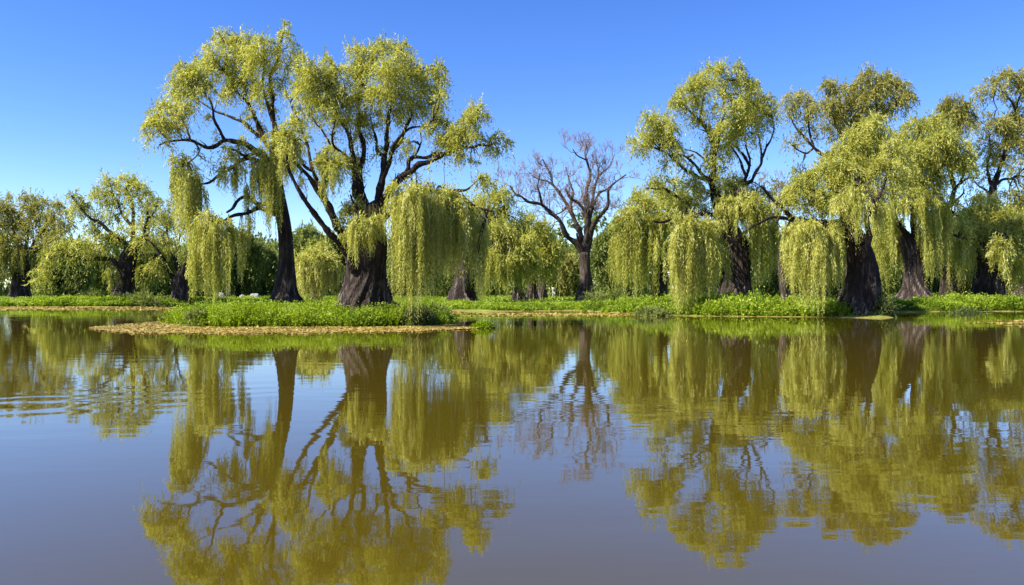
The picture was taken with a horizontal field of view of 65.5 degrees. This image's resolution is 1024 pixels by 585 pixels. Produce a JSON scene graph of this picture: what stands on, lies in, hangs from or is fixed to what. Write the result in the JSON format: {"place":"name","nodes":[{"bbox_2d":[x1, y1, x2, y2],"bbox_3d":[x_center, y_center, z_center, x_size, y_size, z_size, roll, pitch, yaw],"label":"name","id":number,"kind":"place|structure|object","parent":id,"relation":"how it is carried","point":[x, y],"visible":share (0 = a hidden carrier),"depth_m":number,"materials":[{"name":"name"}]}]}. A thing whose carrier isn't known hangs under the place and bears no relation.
{"place":"outdoors","nodes":[
{"label":"outdoors","id":0,"kind":"place"},
{"bbox_2d":[0,304,1023,584],"bbox_3d":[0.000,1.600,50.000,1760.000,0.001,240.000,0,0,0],"label":"pond water","id":1,"kind":"structure","parent":0,"point":[616,450],"depth_m":7.93,"materials":[{"name":"brown liquid"}]},
{"bbox_2d":[0,306,177,309],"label":"floating leaf mat","id":2,"kind":"object","parent":1,"relation":"on","point":[39,308],"visible":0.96,"depth_m":73.97,"materials":[{"name":"plant"}]},
{"bbox_2d":[89,321,476,334],"bbox_3d":[-10.992,1.536,35.079,18.840,0.121,10.975,0,0,12],"label":"floating leaf mat","id":3,"kind":"object","parent":1,"relation":"on","point":[275,329],"visible":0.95,"depth_m":33.74,"materials":[{"name":"plant"}]},
{"bbox_2d":[469,319,495,328],"bbox_3d":[-1.289,1.494,34.999,1.272,0.629,1.226,0,0,0],"label":"water plant","id":4,"kind":"object","parent":1,"relation":"in","point":[481,324],"visible":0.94,"depth_m":34.80,"materials":[{"name":"green plant"}]},
{"bbox_2d":[450,311,635,315],"bbox_3d":[2.498,1.517,57.659,14.783,0.158,10.999,0,0,0],"label":"floating leaf mat","id":5,"kind":"object","parent":1,"relation":"on","point":[569,314],"visible":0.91,"depth_m":55.15,"materials":[{"name":"plant"}]},
{"bbox_2d":[965,319,1023,326],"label":"floating leaf mat","id":6,"kind":"object","parent":1,"relation":"on","point":[1003,322],"visible":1,"depth_m":40.59,"materials":[{"name":"plant"}]},
{"bbox_2d":[0,290,1023,326],"bbox_3d":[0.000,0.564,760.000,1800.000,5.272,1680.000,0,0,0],"label":"ground","id":7,"kind":"structure","parent":0,"point":[837,316],"depth_m":63.71,"materials":[{"name":"green plant"}]},
{"bbox_2d":[0,243,9,296],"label":"broadleaf tree","id":8,"kind":"object","parent":7,"relation":"on","point":[1,286],"visible":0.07,"depth_m":126.29,"materials":[{"name":"green plant"}]},
{"bbox_2d":[0,187,81,297],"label":"willow tree","id":9,"kind":"object","parent":7,"relation":"on","point":[21,258],"visible":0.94,"depth_m":99.06,"materials":[{"name":"green plant"}]},
{"bbox_2d":[30,240,99,296],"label":"broadleaf tree","id":10,"kind":"object","parent":7,"relation":"on","point":[64,285],"visible":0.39,"depth_m":133.37,"materials":[{"name":"green plant"}]},
{"bbox_2d":[76,286,110,297],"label":"shrub","id":11,"kind":"object","parent":7,"relation":"on","point":[90,292],"visible":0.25,"depth_m":91.70,"materials":[{"name":"green plant"}]},
{"bbox_2d":[81,244,115,295],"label":"broadleaf tree","id":12,"kind":"object","parent":7,"relation":"on","point":[99,279],"visible":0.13,"depth_m":148.13,"materials":[{"name":"green plant"}]},
{"bbox_2d":[22,165,175,296],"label":"willow tree","id":13,"kind":"object","parent":7,"relation":"on","point":[125,265],"visible":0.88,"depth_m":92.25,"materials":[{"name":"green plant"}]},
{"bbox_2d":[124,285,168,306],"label":"shrub","id":14,"kind":"object","parent":7,"relation":"on","point":[142,297],"visible":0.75,"depth_m":87.08,"materials":[{"name":"green plant"}]},
{"bbox_2d":[135,239,175,296],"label":"broadleaf tree","id":15,"kind":"object","parent":7,"relation":"on","point":[165,286],"visible":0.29,"depth_m":138.64,"materials":[{"name":"green plant"}]},
{"bbox_2d":[125,198,218,304],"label":"willow tree","id":16,"kind":"object","parent":7,"relation":"on","point":[179,290],"visible":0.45,"depth_m":91.71,"materials":[{"name":"green plant"}]},
{"bbox_2d":[181,305,207,326],"bbox_3d":[-14.515,1.651,36.602,1.574,2.131,1.313,0,0,0],"label":"shrub","id":17,"kind":"object","parent":7,"relation":"on","point":[191,313],"visible":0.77,"depth_m":36.45,"materials":[{"name":"green plant"}]},
{"bbox_2d":[178,237,238,296],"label":"broadleaf tree","id":18,"kind":"object","parent":7,"relation":"on","point":[182,257],"visible":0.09,"depth_m":139.00,"materials":[{"name":"green plant"}]},
{"bbox_2d":[133,14,307,304],"bbox_3d":[-14.818,-6.496,41.280,8.386,16.184,6.514,0,0,0],"label":"willow tree","id":19,"kind":"object","parent":7,"relation":"on","point":[208,253],"visible":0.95,"depth_m":40.61,"materials":[{"name":"green plant"}]},
{"bbox_2d":[0,294,450,307],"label":"bank grass","id":20,"kind":"structure","parent":7,"relation":"on","point":[120,300],"depth_m":86.71,"materials":[{"name":"green plant"}]},
{"bbox_2d":[223,221,270,296],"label":"broadleaf tree","id":21,"kind":"object","parent":7,"relation":"on","point":[251,272],"visible":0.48,"depth_m":143.34,"materials":[{"name":"green plant"}]},
{"bbox_2d":[243,238,277,296],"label":"broadleaf tree","id":22,"kind":"object","parent":7,"relation":"on","point":[272,260],"visible":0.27,"depth_m":149.15,"materials":[{"name":"green plant"}]},
{"bbox_2d":[269,217,341,295],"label":"broadleaf tree","id":23,"kind":"object","parent":7,"relation":"on","point":[308,232],"visible":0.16,"depth_m":133.18,"materials":[{"name":"green plant"}]},
{"bbox_2d":[155,296,459,326],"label":"nettle clumps","id":24,"kind":"object","parent":7,"relation":"on","point":[233,312],"visible":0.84,"depth_m":36.57,"materials":[{"name":"green plant"}]},
{"bbox_2d":[171,301,453,325],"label":"bank grass","id":25,"kind":"structure","parent":7,"relation":"on","point":[285,323],"depth_m":36.31,"materials":[{"name":"green plant"}]},
{"bbox_2d":[294,232,345,302],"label":"willow tree","id":26,"kind":"object","parent":7,"relation":"on","point":[316,269],"visible":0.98,"depth_m":68.19,"materials":[{"name":"green plant"}]},
{"bbox_2d":[322,227,345,295],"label":"broadleaf tree","id":27,"kind":"object","parent":7,"relation":"on","point":[338,251],"visible":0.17,"depth_m":143.70,"materials":[{"name":"green plant"}]},
{"bbox_2d":[271,28,519,320],"bbox_3d":[-5.502,-5.623,38.369,11.911,14.438,7.035,0,0,0],"label":"willow tree","id":28,"kind":"object","parent":7,"relation":"on","point":[417,211],"visible":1,"depth_m":37.85,"materials":[{"name":"green plant"}]},
{"bbox_2d":[399,306,426,325],"bbox_3d":[-4.597,1.654,37.094,1.690,2.065,1.565,0,0,0],"label":"shrub","id":29,"kind":"object","parent":7,"relation":"on","point":[413,316],"visible":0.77,"depth_m":36.88,"materials":[{"name":"green plant"}]},
{"bbox_2d":[386,247,451,296],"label":"broadleaf tree","id":30,"kind":"object","parent":7,"relation":"on","point":[390,275],"visible":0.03,"depth_m":138.95,"materials":[{"name":"green plant"}]},
{"bbox_2d":[408,300,441,325],"bbox_3d":[-4.235,1.758,37.638,1.950,2.856,1.816,0,0,39],"label":"shrub","id":31,"kind":"object","parent":7,"relation":"on","point":[429,319],"visible":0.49,"depth_m":37.41,"materials":[{"name":"green plant"}]},
{"bbox_2d":[419,252,454,295],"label":"broadleaf tree","id":32,"kind":"object","parent":7,"relation":"on","point":[448,288],"visible":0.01,"depth_m":148.76,"materials":[{"name":"green plant"}]},
{"bbox_2d":[425,301,452,310],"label":"shrub","id":33,"kind":"object","parent":7,"relation":"on","point":[441,306],"visible":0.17,"depth_m":65.70,"materials":[{"name":"green plant"}]},
{"bbox_2d":[0,295,892,302],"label":"lawn grass","id":34,"kind":"structure","parent":7,"relation":"on","point":[509,296],"depth_m":113.22,"materials":[{"name":"green plant"}]},
{"bbox_2d":[443,181,547,301],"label":"willow tree","id":35,"kind":"object","parent":7,"relation":"on","point":[520,254],"visible":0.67,"depth_m":79.73,"materials":[{"name":"green plant"}]},
{"bbox_2d":[0,211,1010,295],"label":"wood","id":36,"kind":"object","parent":7,"relation":"on","point":[493,291],"visible":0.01,"depth_m":176.44,"materials":[{"name":"green plant"}]},
{"bbox_2d":[0,285,1023,316],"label":"nettle clumps","id":37,"kind":"object","parent":7,"relation":"on","point":[730,303],"visible":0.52,"depth_m":64.21,"materials":[{"name":"nettle leaves"},{"name":"green plant stems"}]},
{"bbox_2d":[503,207,567,300],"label":"willow tree","id":38,"kind":"object","parent":7,"relation":"on","point":[548,255],"visible":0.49,"depth_m":89.85,"materials":[{"name":"green plant"}]},
{"bbox_2d":[522,227,568,299],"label":"willow tree","id":39,"kind":"object","parent":7,"relation":"on","point":[532,293],"visible":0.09,"depth_m":97.59,"materials":[{"name":"green plant"}]},
{"bbox_2d":[530,202,563,298],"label":"willow tree","id":40,"kind":"object","parent":7,"relation":"on","point":[542,293],"visible":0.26,"depth_m":103.49,"materials":[{"name":"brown plant"}]},
{"bbox_2d":[538,239,579,297],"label":"broadleaf tree","id":41,"kind":"object","parent":7,"relation":"on","point":[571,281],"visible":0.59,"depth_m":128.28,"materials":[{"name":"green plant"}]},
{"bbox_2d":[494,128,640,301],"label":"bare tree","id":42,"kind":"object","parent":7,"relation":"on","point":[582,244],"visible":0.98,"depth_m":85.45,"materials":[{"name":"brown plant"}]},
{"bbox_2d":[556,245,594,296],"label":"broadleaf tree","id":43,"kind":"object","parent":7,"relation":"on","point":[573,249],"visible":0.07,"depth_m":148.46,"materials":[{"name":"green plant"}]},
{"bbox_2d":[575,284,633,301],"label":"shrub","id":44,"kind":"object","parent":7,"relation":"on","point":[614,294],"visible":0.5,"depth_m":73.81,"materials":[{"name":"green plant"}]},
{"bbox_2d":[590,223,628,294],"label":"broadleaf tree","id":45,"kind":"object","parent":7,"relation":"on","point":[598,259],"visible":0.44,"depth_m":123.39,"materials":[{"name":"green plant"}]},
{"bbox_2d":[615,268,652,296],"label":"broadleaf tree","id":46,"kind":"object","parent":7,"relation":"on","point":[638,288],"visible":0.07,"depth_m":139.40,"materials":[{"name":"green plant"}]},
{"bbox_2d":[606,169,692,298],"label":"willow tree","id":47,"kind":"object","parent":7,"relation":"on","point":[635,242],"visible":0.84,"depth_m":73.32,"materials":[{"name":"green plant"}]},
{"bbox_2d":[630,303,673,316],"bbox_3d":[9.113,2.659,52.202,2.823,3.947,3.145,0,0,44],"label":"shrub","id":48,"kind":"object","parent":7,"relation":"on","point":[653,311],"visible":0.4,"depth_m":51.97,"materials":[{"name":"green plant"}]},
{"bbox_2d":[679,220,724,295],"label":"broadleaf tree","id":49,"kind":"object","parent":7,"relation":"on","point":[722,274],"visible":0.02,"depth_m":108.63,"materials":[{"name":"green plant"}]},
{"bbox_2d":[619,56,786,313],"bbox_3d":[14.580,-7.364,57.235,14.124,20.235,7.451,0,0,-38],"label":"willow tree","id":50,"kind":"object","parent":7,"relation":"on","point":[694,250],"visible":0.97,"depth_m":56.84,"materials":[{"name":"green plant"}]},
{"bbox_2d":[446,297,1023,315],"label":"bank grass","id":51,"kind":"structure","parent":7,"relation":"on","point":[477,304],"depth_m":65.03,"materials":[{"name":"green plant"}]},
{"bbox_2d":[753,163,789,299],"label":"willow tree","id":52,"kind":"object","parent":7,"relation":"on","point":[783,289],"visible":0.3,"depth_m":65.78,"materials":[{"name":"brown plant"}]},
{"bbox_2d":[747,239,804,298],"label":"broadleaf tree","id":53,"kind":"object","parent":7,"relation":"on","point":[773,287],"visible":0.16,"depth_m":103.94,"materials":[{"name":"green plant"}]},
{"bbox_2d":[786,268,844,298],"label":"broadleaf tree","id":54,"kind":"object","parent":7,"relation":"on","point":[836,294],"visible":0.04,"depth_m":103.98,"materials":[{"name":"green plant"}]},
{"bbox_2d":[749,107,917,317],"bbox_3d":[20.524,-5.153,50.659,12.367,14.258,5.878,0,0,-13],"label":"willow tree","id":55,"kind":"object","parent":7,"relation":"on","point":[811,246],"visible":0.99,"depth_m":50.17,"materials":[{"name":"green plant"}]},
{"bbox_2d":[758,59,920,279],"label":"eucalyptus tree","id":56,"kind":"object","parent":7,"relation":"on","point":[836,114],"visible":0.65,"depth_m":79.04,"materials":[{"name":"green plant"}]},
{"bbox_2d":[869,289,905,316],"bbox_3d":[23.304,1.586,50.245,3.286,3.954,2.582,0,0,0],"label":"shrub","id":57,"kind":"object","parent":7,"relation":"on","point":[885,305],"visible":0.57,"depth_m":49.72,"materials":[{"name":"green plant"}]},
{"bbox_2d":[872,231,909,298],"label":"broadleaf tree","id":58,"kind":"object","parent":7,"relation":"on","point":[894,283],"visible":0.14,"depth_m":98.79,"materials":[{"name":"green plant"}]},
{"bbox_2d":[864,108,983,299],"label":"willow tree","id":59,"kind":"object","parent":7,"relation":"on","point":[939,148],"visible":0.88,"depth_m":69.20,"materials":[{"name":"green plant"}]},
{"bbox_2d":[919,235,972,295],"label":"broadleaf tree","id":60,"kind":"object","parent":7,"relation":"on","point":[935,288],"visible":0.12,"depth_m":102.73,"materials":[{"name":"green plant"}]},
{"bbox_2d":[927,89,984,297],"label":"willow tree","id":61,"kind":"object","parent":7,"relation":"on","point":[961,114],"visible":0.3,"depth_m":81.67,"materials":[{"name":"green plant"}]},
{"bbox_2d":[939,304,987,312],"bbox_3d":[33.928,3.050,59.864,4.208,4.504,4.327,0,0,0],"label":"shrub","id":62,"kind":"object","parent":7,"relation":"on","point":[962,310],"visible":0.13,"depth_m":59.48,"materials":[{"name":"green plant"}]},
{"bbox_2d":[957,259,1009,296],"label":"broadleaf tree","id":63,"kind":"object","parent":7,"relation":"on","point":[964,293],"visible":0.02,"depth_m":108.00,"materials":[{"name":"green plant"}]},
{"bbox_2d":[948,186,1023,297],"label":"willow tree","id":64,"kind":"object","parent":7,"relation":"on","point":[994,247],"visible":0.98,"depth_m":72.05,"materials":[{"name":"green plant"}]},
{"bbox_2d":[967,64,1023,222],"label":"eucalyptus tree","id":65,"kind":"object","parent":7,"relation":"on","point":[1008,128],"visible":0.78,"depth_m":83.71,"materials":[{"name":"green plant"}]},
{"bbox_2d":[1003,200,1023,295],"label":"broadleaf tree","id":66,"kind":"object","parent":7,"relation":"on","point":[1008,291],"visible":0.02,"depth_m":104.57,"materials":[{"name":"green plant"}]},
{"bbox_2d":[1004,265,1023,297],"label":"willow tree","id":67,"kind":"object","parent":7,"relation":"on","point":[1020,290],"visible":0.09,"depth_m":94.77,"materials":[{"name":"green plant"}]},
{"bbox_2d":[0,0,1023,288],"label":"sky","id":68,"kind":"structure","parent":0,"point":[78,78],"materials":[{"name":"blue"}]}
]}

